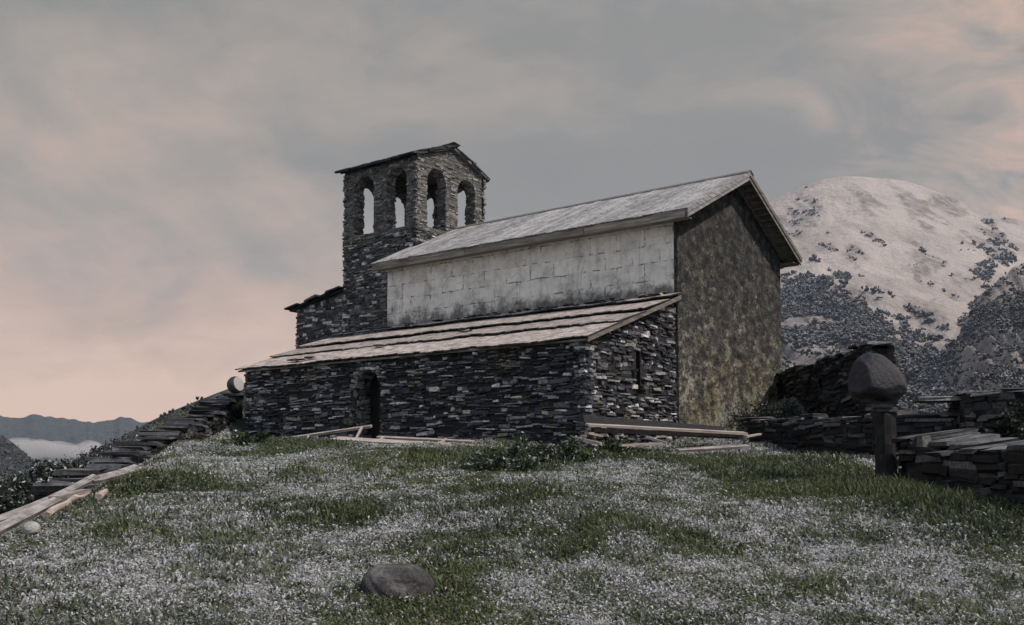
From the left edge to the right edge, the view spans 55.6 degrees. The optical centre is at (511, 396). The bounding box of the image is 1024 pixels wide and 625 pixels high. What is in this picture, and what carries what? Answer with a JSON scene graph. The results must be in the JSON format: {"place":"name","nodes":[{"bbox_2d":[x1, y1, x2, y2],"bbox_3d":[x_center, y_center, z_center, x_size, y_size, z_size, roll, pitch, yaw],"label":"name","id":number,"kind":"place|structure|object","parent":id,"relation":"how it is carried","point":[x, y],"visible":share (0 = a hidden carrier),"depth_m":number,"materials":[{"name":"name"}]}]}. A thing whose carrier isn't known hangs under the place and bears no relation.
{"place":"outdoors","nodes":[
{"label":"outdoors","id":0,"kind":"place"},
{"bbox_2d":[0,435,34,485],"bbox_3d":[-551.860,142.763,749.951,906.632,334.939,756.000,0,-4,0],"label":"valley hill","id":1,"kind":"structure","parent":0,"point":[10,457],"depth_m":708.30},
{"bbox_2d":[0,435,40,485],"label":"valley forest","id":2,"kind":"object","parent":1,"relation":"on","point":[3,453],"visible":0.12,"depth_m":714.12,"materials":[{"name":"plant"}]},
{"bbox_2d":[0,414,147,466],"bbox_3d":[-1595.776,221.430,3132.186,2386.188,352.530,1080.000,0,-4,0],"label":"mountain","id":3,"kind":"structure","parent":0,"point":[37,437],"depth_m":2934.05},
{"bbox_2d":[64,384,244,466],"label":"hillside","id":4,"kind":"structure","parent":0,"point":[172,414],"depth_m":256.01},
{"bbox_2d":[0,390,245,487],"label":"hillside scrub","id":5,"kind":"object","parent":4,"relation":"on","point":[183,409],"visible":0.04,"depth_m":252.68,"materials":[{"name":"green plant"}]},
{"bbox_2d":[0,398,1023,624],"bbox_3d":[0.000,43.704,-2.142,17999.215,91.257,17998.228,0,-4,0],"label":"ground","id":6,"kind":"structure","parent":0,"point":[238,424],"depth_m":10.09,"materials":[{"name":"plant"}]},
{"bbox_2d":[0,472,34,493],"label":"bush","id":7,"kind":"object","parent":6,"relation":"on","point":[10,483],"depth_m":23.64,"materials":[{"name":"green plant"}]},
{"bbox_2d":[0,464,34,488],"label":"bush","id":8,"kind":"object","parent":6,"relation":"on","point":[8,480],"visible":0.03,"depth_m":26.25,"materials":[{"name":"green plant"}]},
{"bbox_2d":[0,497,62,534],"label":"plank","id":9,"kind":"object","parent":6,"relation":"on","point":[10,523],"visible":0.94,"depth_m":10.76,"materials":[{"name":"wood"}]},
{"bbox_2d":[22,521,40,534],"bbox_3d":[-4.748,1.309,9.591,0.171,0.143,0.150,0,-4,0],"label":"stone","id":10,"kind":"object","parent":6,"relation":"on","point":[30,527],"visible":0.92,"depth_m":9.54,"materials":[{"name":"grey stone"}]},
{"bbox_2d":[0,470,64,513],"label":"bush","id":11,"kind":"object","parent":6,"relation":"on","point":[22,496],"visible":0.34,"depth_m":18.39,"materials":[{"name":"green plant"}]},
{"bbox_2d":[10,458,81,493],"bbox_3d":[-9.651,1.747,20.984,2.265,0.994,2.499,0,-4,0],"label":"bush","id":12,"kind":"object","parent":6,"relation":"on","point":[44,469],"visible":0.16,"depth_m":20.43,"materials":[{"name":"green plant"}]},
{"bbox_2d":[0,474,99,521],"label":"plank","id":13,"kind":"object","parent":6,"relation":"on","point":[82,484],"visible":0.66,"depth_m":12.53,"materials":[{"name":"wood"}]},
{"bbox_2d":[42,491,89,518],"bbox_3d":[-5.255,1.289,11.559,0.269,0.292,1.220,1,-4,-10],"label":"forked pole","id":14,"kind":"object","parent":6,"relation":"on","point":[55,508],"visible":0.98,"depth_m":11.45,"materials":[{"name":"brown wood"}]},
{"bbox_2d":[49,489,90,500],"bbox_3d":[-5.622,1.262,12.370,0.124,0.070,0.814,0,1,5],"label":"plank","id":15,"kind":"object","parent":6,"relation":"on","point":[65,496],"visible":0.67,"depth_m":12.27,"materials":[{"name":"wood"}]},
{"bbox_2d":[45,440,111,467],"bbox_3d":[-14.038,2.390,32.562,3.440,1.856,2.891,1,-4,-17],"label":"bush","id":16,"kind":"object","parent":6,"relation":"on","point":[90,455],"visible":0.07,"depth_m":32.73,"materials":[{"name":"green plant"}]},
{"bbox_2d":[95,483,126,500],"bbox_3d":[-5.367,1.281,13.046,0.232,0.208,1.699,1,-4,-15],"label":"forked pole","id":17,"kind":"object","parent":6,"relation":"on","point":[99,495],"visible":0.33,"depth_m":12.30,"materials":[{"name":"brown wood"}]},
{"bbox_2d":[83,464,141,483],"bbox_3d":[-6.277,1.233,15.383,0.174,0.080,2.969,18,-3,-8],"label":"plank","id":18,"kind":"object","parent":6,"relation":"on","point":[112,475],"visible":0.71,"depth_m":15.24,"materials":[{"name":"brown wood"}]},
{"bbox_2d":[102,430,137,456],"bbox_3d":[-14.237,2.269,36.208,3.258,2.303,2.714,-2,-4,25],"label":"bush","id":19,"kind":"object","parent":6,"relation":"on","point":[120,439],"visible":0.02,"depth_m":36.06,"materials":[{"name":"green plant"}]},
{"bbox_2d":[27,398,239,501],"bbox_3d":[-8.598,2.153,24.168,1.194,5.064,14.683,0,-4,-5],"label":"stone stairway","id":20,"kind":"object","parent":6,"relation":"on","point":[205,419],"visible":0.14,"depth_m":22.71,"materials":[{"name":"stone"}]},
{"bbox_2d":[223,393,244,418],"bbox_3d":[-8.927,0.519,31.283,0.685,1.183,0.628,0,-4,0],"label":"wooden post","id":21,"kind":"object","parent":6,"relation":"on","point":[238,397],"visible":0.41,"depth_m":31.11,"materials":[{"name":"grey wood"}]},
{"bbox_2d":[227,376,243,392],"bbox_3d":[-8.938,-0.363,31.313,0.452,0.557,0.488,-2,-4,27],"label":"boulder","id":22,"kind":"object","parent":21,"relation":"on","point":[235,384],"visible":1,"depth_m":31.16,"materials":[{"name":"grey stone"}]},
{"bbox_2d":[230,429,272,445],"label":"nettle clump","id":23,"kind":"object","parent":6,"relation":"on","point":[242,438],"visible":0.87,"depth_m":22.17,"materials":[{"name":"green plant"}]},
{"bbox_2d":[286,425,371,437],"bbox_3d":[-5.372,1.099,24.908,3.734,0.701,1.087,-2,-5,31],"label":"timber frame","id":24,"kind":"object","parent":6,"relation":"on","point":[359,428],"visible":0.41,"depth_m":24.89,"materials":[{"name":"brown wood"}]},
{"bbox_2d":[330,436,450,444],"bbox_3d":[-2.843,1.065,22.279,3.348,0.080,0.350,1,9,33],"label":"plank","id":25,"kind":"object","parent":6,"relation":"on","point":[379,441],"visible":0.44,"depth_m":22.37,"materials":[{"name":"brown wood"}]},
{"bbox_2d":[358,563,434,598],"bbox_3d":[-0.900,1.542,7.653,0.602,0.419,0.575,0,-4,0],"label":"boulder","id":26,"kind":"object","parent":6,"relation":"on","point":[403,579],"visible":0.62,"depth_m":7.45,"materials":[{"name":"grey stone"}]},
{"bbox_2d":[377,436,475,445],"bbox_3d":[-2.181,1.057,22.732,3.864,0.356,0.821,-4,-5,42],"label":"timber frame","id":27,"kind":"object","parent":6,"relation":"on","point":[426,439],"visible":0.41,"depth_m":23.00,"materials":[{"name":"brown wood"}]},
{"bbox_2d":[450,443,539,471],"bbox_3d":[-0.280,1.105,16.947,1.569,0.625,1.012,0,-4,0],"label":"nettle clump","id":28,"kind":"object","parent":6,"relation":"on","point":[494,460],"visible":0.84,"depth_m":16.76,"materials":[{"name":"green plant"}]},
{"bbox_2d":[0,397,1023,624],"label":"flowers","id":29,"kind":"object","parent":6,"relation":"on","point":[252,590],"visible":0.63,"depth_m":8.58,"materials":[{"name":"white plant"}]},
{"bbox_2d":[235,142,801,447],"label":"church","id":30,"kind":"structure","parent":6,"relation":"on","point":[663,304],"depth_m":27.35,"materials":[{"name":"stone"}]},
{"bbox_2d":[502,431,550,465],"bbox_3d":[0.272,1.013,18.238,0.975,0.781,0.910,0,-4,0],"label":"nettle clump","id":31,"kind":"object","parent":6,"relation":"on","point":[541,450],"visible":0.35,"depth_m":18.17,"materials":[{"name":"green plant"}]},
{"bbox_2d":[544,432,609,461],"bbox_3d":[1.198,1.016,18.676,1.301,0.674,0.752,-1,-4,19],"label":"nettle clump","id":32,"kind":"object","parent":6,"relation":"on","point":[572,449],"visible":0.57,"depth_m":18.60,"materials":[{"name":"green plant"}]},
{"bbox_2d":[572,436,601,444],"bbox_3d":[1.481,0.888,19.477,0.670,0.060,0.205,12,0,19],"label":"plank","id":33,"kind":"object","parent":6,"relation":"on","point":[592,441],"visible":0.72,"depth_m":19.36,"materials":[{"name":"wood"}]},
{"bbox_2d":[599,438,647,454],"bbox_3d":[2.402,1.137,20.699,1.097,0.501,0.608,-1,-4,17],"label":"nettle clump","id":34,"kind":"object","parent":6,"relation":"on","point":[611,445],"visible":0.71,"depth_m":20.70,"materials":[{"name":"green plant"}]},
{"bbox_2d":[619,442,662,446],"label":"plank","id":35,"kind":"object","parent":6,"relation":"on","point":[641,444],"visible":1,"depth_m":19.65,"materials":[{"name":"brown wood"}]},
{"bbox_2d":[645,436,666,444],"bbox_3d":[2.983,0.912,20.135,0.515,0.050,0.052,17,7,35],"label":"pole","id":36,"kind":"object","parent":35,"relation":"on","point":[653,439],"visible":0.92,"depth_m":20.11,"materials":[{"name":"grey wood"}]},
{"bbox_2d":[591,427,742,438],"bbox_3d":[3.451,0.821,21.442,3.543,0.100,0.226,3,-5,-15],"label":"plank","id":37,"kind":"object","parent":6,"relation":"on","point":[657,432],"visible":0.86,"depth_m":21.31,"materials":[{"name":"brown wood"}]},
{"bbox_2d":[582,415,724,430],"bbox_3d":[3.250,0.659,21.959,3.623,0.226,0.050,5,-44,-21],"label":"plank","id":38,"kind":"object","parent":37,"relation":"on","point":[606,420],"visible":0.65,"depth_m":21.83,"materials":[{"name":"brown wood"}]},
{"bbox_2d":[585,423,747,434],"bbox_3d":[3.390,0.717,21.105,3.754,0.050,0.246,3,4,-15],"label":"plank","id":39,"kind":"object","parent":37,"relation":"on","point":[664,428],"visible":1,"depth_m":21.00,"materials":[{"name":"brown wood"}]},
{"bbox_2d":[584,432,602,436],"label":"plank","id":40,"kind":"object","parent":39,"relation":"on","point":[592,434],"visible":1,"depth_m":20.43,"materials":[{"name":"brown wood"}]},
{"bbox_2d":[743,433,761,437],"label":"plank","id":41,"kind":"object","parent":37,"relation":"on","point":[751,435],"visible":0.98,"depth_m":22.14,"materials":[{"name":"wood"}]},
{"bbox_2d":[675,444,750,452],"bbox_3d":[4.178,1.083,20.169,1.727,0.050,0.164,-2,11,-21],"label":"plank","id":42,"kind":"object","parent":6,"relation":"on","point":[713,448],"visible":1,"depth_m":20.11,"materials":[{"name":"brown wood"}]},
{"bbox_2d":[724,396,809,431],"bbox_3d":[6.830,0.553,26.621,2.578,1.041,3.035,-3,-5,37],"label":"bush","id":43,"kind":"object","parent":6,"relation":"on","point":[773,412],"visible":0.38,"depth_m":26.10,"materials":[{"name":"green plant"}]},
{"bbox_2d":[735,410,912,454],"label":"dry stone wall","id":44,"kind":"structure","parent":6,"relation":"on","point":[818,433],"depth_m":20.69,"materials":[{"name":"stone"}]},
{"bbox_2d":[776,341,899,423],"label":"dry stone wall","id":45,"kind":"structure","parent":6,"relation":"on","point":[820,386],"depth_m":24.80,"materials":[{"name":"stone"}]},
{"bbox_2d":[870,403,898,478],"bbox_3d":[5.564,0.851,14.530,0.370,1.494,0.316,0,-4,0],"label":"wooden post","id":46,"kind":"object","parent":6,"relation":"on","point":[883,415],"visible":0.71,"depth_m":14.43,"materials":[{"name":"grey wood"}]},
{"bbox_2d":[848,352,907,402],"bbox_3d":[5.508,-0.284,14.606,0.830,0.755,0.769,0,-4,0],"label":"boulder","id":47,"kind":"object","parent":46,"relation":"on","point":[875,378],"visible":1,"depth_m":14.36,"materials":[{"name":"grey stone"}]},
{"bbox_2d":[862,412,959,456],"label":"dry stone wall","id":48,"kind":"structure","parent":6,"relation":"on","point":[908,424],"depth_m":17.07,"materials":[{"name":"stone"}]},
{"bbox_2d":[891,428,1023,503],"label":"dry stone wall","id":49,"kind":"structure","parent":6,"relation":"on","point":[968,458],"depth_m":12.64,"materials":[{"name":"stone"}]},
{"bbox_2d":[912,388,1023,437],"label":"dry stone wall","id":50,"kind":"structure","parent":6,"relation":"on","point":[980,410],"depth_m":16.54,"materials":[{"name":"stone"}]},
{"bbox_2d":[994,392,1023,439],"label":"bush","id":51,"kind":"object","parent":50,"relation":"on","point":[1014,426],"visible":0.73,"depth_m":16.11,"materials":[{"name":"green plant"}]},
{"bbox_2d":[0,0,1023,422],"label":"sky","id":52,"kind":"structure","parent":0,"point":[170,187],"materials":[{"name":"grey"}]},
{"bbox_2d":[769,176,1023,409],"bbox_3d":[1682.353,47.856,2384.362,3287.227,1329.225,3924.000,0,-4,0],"label":"mountain","id":53,"kind":"structure","parent":0,"point":[904,220],"depth_m":2077.10,"materials":[{"name":"white snow"}]},
{"bbox_2d":[780,186,1018,412],"bbox_3d":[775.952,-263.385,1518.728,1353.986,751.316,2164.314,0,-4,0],"label":"hillside scrub","id":54,"kind":"object","parent":53,"relation":"on","point":[922,360],"visible":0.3,"depth_m":1388.58,"materials":[{"name":"grey plant"}]},
{"bbox_2d":[931,263,1023,411],"bbox_3d":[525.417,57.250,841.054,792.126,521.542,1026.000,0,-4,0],"label":"mountain spur","id":55,"kind":"structure","parent":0,"point":[985,345],"depth_m":720.28,"materials":[{"name":"grey stone"}]},
{"bbox_2d":[923,263,1023,412],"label":"spur scrub","id":56,"kind":"object","parent":55,"relation":"on","point":[996,317],"visible":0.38,"depth_m":743.11,"materials":[{"name":"grey plant"}]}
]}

